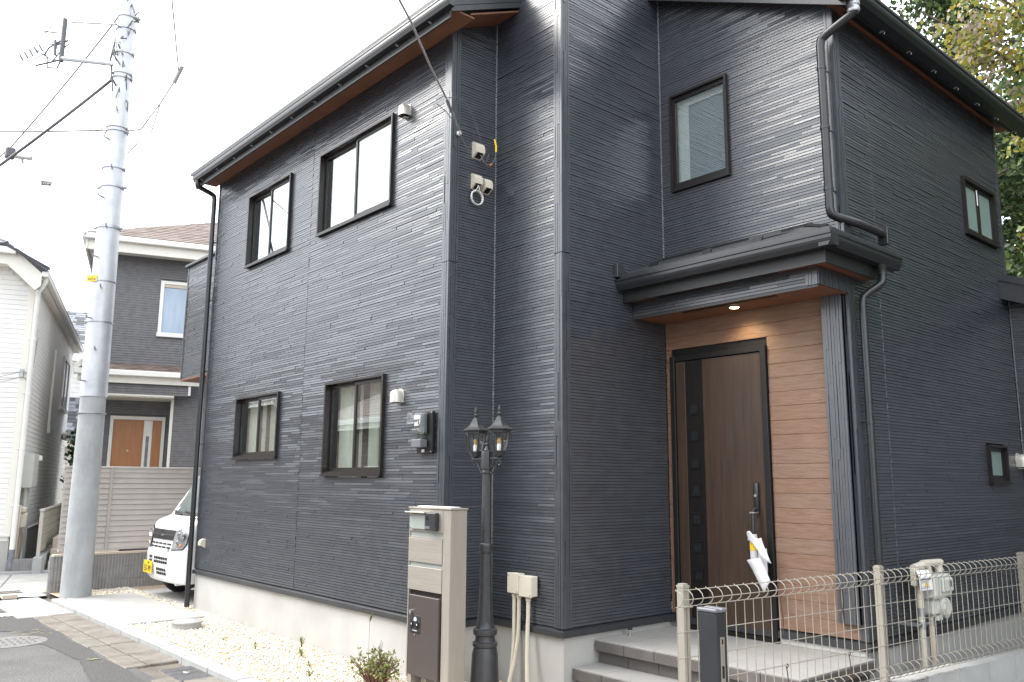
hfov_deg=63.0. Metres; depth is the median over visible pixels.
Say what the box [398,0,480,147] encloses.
service drop
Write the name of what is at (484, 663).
street lamp
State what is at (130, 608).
parking pad
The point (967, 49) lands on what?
broadleaf tree
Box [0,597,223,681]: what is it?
gutter strip
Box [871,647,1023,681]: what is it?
block wall
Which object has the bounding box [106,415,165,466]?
front door
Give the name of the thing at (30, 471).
utility cabinet
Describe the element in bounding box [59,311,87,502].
house
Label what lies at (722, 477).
entrance door
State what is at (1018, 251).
evergreen tree
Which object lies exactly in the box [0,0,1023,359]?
sky
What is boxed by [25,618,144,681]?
asphalt patch
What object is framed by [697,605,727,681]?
gate post
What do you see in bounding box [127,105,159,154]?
drop wire
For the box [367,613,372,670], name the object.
foxtail grass
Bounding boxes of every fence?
[31,503,61,573]
[57,466,200,551]
[675,552,1023,681]
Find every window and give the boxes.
[59,356,70,413]
[156,280,186,337]
[231,391,280,459]
[243,172,293,268]
[315,113,395,237]
[319,374,386,476]
[668,73,731,192]
[960,175,1000,248]
[985,444,1012,484]
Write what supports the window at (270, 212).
in the house at (690, 292)
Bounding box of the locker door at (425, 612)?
[407,594,441,681]
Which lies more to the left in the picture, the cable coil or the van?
the van
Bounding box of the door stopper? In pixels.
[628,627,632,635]
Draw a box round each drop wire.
[127,0,178,130]
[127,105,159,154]
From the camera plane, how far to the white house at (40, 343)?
15.42 m
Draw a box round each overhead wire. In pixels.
[0,19,117,156]
[0,77,112,166]
[0,126,105,186]
[0,129,105,131]
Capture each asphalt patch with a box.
[0,611,37,631]
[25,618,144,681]
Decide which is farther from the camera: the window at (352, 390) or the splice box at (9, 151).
the splice box at (9, 151)
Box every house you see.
[0,238,82,571]
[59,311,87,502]
[73,222,216,550]
[180,0,1023,681]
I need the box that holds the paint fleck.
[17,629,99,659]
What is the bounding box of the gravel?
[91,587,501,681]
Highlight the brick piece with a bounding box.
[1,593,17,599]
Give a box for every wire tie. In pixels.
[779,596,783,633]
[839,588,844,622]
[848,651,852,678]
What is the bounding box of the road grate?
[0,590,22,593]
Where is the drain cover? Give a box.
[159,666,213,681]
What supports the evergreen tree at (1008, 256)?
on the ground at (45, 598)
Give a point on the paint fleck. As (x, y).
(41, 633)
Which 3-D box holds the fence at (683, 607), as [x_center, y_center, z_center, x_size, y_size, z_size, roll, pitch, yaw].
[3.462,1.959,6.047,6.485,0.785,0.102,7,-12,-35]
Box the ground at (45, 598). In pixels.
[0,546,671,609]
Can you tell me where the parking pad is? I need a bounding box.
[66,588,204,624]
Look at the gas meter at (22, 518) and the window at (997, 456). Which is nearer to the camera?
the window at (997, 456)
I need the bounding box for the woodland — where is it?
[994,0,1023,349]
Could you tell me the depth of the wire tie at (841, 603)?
5.02 m
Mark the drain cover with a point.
(177, 673)
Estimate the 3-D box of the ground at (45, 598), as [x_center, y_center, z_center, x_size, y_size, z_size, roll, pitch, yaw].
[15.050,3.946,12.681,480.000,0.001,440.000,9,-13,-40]
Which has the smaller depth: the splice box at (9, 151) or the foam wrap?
the foam wrap
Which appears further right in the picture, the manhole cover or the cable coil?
the cable coil
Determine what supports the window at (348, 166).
in the house at (690, 292)
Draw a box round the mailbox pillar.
[405,506,468,681]
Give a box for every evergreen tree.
[889,0,1023,436]
[987,18,1023,359]
[1004,226,1023,446]
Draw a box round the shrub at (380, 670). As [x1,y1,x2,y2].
[347,642,403,681]
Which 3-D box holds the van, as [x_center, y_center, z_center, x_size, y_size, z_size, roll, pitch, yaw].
[-3.505,2.730,12.383,3.387,1.870,1.470,9,-13,-40]
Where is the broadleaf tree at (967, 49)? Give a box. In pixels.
[916,0,1023,248]
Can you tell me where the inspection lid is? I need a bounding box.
[171,618,202,630]
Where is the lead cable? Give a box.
[480,139,496,165]
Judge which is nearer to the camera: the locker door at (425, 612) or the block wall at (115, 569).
the locker door at (425, 612)
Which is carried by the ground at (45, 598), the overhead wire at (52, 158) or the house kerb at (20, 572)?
the house kerb at (20, 572)
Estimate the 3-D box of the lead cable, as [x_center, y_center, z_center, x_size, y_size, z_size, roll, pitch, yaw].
[-0.207,-1.702,7.527,0.172,0.278,0.033,6,-11,-32]
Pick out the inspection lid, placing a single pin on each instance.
(186, 623)
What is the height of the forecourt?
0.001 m
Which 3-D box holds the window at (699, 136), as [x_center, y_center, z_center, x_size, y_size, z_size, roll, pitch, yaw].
[1.727,-1.870,7.616,0.124,0.945,0.630,9,-13,-40]
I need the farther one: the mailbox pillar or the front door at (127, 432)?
the front door at (127, 432)
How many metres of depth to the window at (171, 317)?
19.03 m
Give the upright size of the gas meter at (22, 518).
1.086 m
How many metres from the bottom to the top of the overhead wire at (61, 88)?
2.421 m
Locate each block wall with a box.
[46,550,163,598]
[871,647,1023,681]
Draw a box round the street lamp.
[462,405,512,681]
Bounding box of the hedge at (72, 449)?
[60,429,76,489]
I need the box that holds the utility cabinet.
[19,454,42,558]
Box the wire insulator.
[172,65,183,83]
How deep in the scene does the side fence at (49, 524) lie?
15.51 m
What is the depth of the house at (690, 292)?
7.31 m
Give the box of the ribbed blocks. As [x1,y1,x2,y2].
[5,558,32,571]
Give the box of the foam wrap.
[746,531,770,590]
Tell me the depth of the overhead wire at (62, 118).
12.58 m
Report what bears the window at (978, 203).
in the house at (690, 292)
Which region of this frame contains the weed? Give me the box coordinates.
[294,647,304,655]
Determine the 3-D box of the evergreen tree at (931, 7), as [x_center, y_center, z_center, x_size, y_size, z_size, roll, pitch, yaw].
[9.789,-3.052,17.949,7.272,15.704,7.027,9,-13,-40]
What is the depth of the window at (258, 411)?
9.85 m
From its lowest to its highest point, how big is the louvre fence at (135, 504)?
1.382 m
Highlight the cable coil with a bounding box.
[470,185,483,205]
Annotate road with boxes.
[0,609,155,681]
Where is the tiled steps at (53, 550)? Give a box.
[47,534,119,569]
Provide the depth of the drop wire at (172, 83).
12.45 m
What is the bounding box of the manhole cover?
[0,636,46,648]
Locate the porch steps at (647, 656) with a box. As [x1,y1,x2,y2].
[573,626,875,681]
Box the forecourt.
[0,568,47,597]
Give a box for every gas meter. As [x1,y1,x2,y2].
[14,505,27,558]
[899,559,953,669]
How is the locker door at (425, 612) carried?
in the mailbox pillar
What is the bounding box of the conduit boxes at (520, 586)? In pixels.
[507,572,536,681]
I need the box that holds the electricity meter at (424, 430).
[407,411,434,452]
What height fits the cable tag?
0.080 m
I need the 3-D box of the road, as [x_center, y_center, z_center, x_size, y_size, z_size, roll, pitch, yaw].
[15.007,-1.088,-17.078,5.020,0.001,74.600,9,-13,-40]
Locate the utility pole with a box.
[19,0,140,598]
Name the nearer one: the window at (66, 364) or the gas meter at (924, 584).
the gas meter at (924, 584)
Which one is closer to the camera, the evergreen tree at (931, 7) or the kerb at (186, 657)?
the kerb at (186, 657)
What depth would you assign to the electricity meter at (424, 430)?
7.04 m
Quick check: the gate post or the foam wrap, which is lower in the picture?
the gate post
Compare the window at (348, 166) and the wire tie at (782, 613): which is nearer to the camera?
the wire tie at (782, 613)
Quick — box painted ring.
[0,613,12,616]
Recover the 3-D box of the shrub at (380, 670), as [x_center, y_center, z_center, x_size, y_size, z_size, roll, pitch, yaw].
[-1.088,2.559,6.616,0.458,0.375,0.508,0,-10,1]
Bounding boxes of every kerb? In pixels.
[0,570,47,574]
[51,598,262,681]
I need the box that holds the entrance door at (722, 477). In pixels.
[669,344,780,642]
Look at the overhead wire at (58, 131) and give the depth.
12.59 m
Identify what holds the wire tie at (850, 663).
hanging from the fence at (683, 607)
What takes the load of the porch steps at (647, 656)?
on the ground at (45, 598)
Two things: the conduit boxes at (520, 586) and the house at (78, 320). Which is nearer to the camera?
the conduit boxes at (520, 586)
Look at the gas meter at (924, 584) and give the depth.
6.22 m
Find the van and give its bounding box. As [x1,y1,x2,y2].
[143,475,199,591]
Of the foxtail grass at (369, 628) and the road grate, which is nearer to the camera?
the foxtail grass at (369, 628)
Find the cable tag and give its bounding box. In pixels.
[40,181,51,185]
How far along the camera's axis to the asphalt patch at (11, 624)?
9.54 m
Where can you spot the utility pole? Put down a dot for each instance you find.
(78, 564)
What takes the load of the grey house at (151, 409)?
on the ground at (45, 598)
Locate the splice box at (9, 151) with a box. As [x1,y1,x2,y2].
[4,147,32,163]

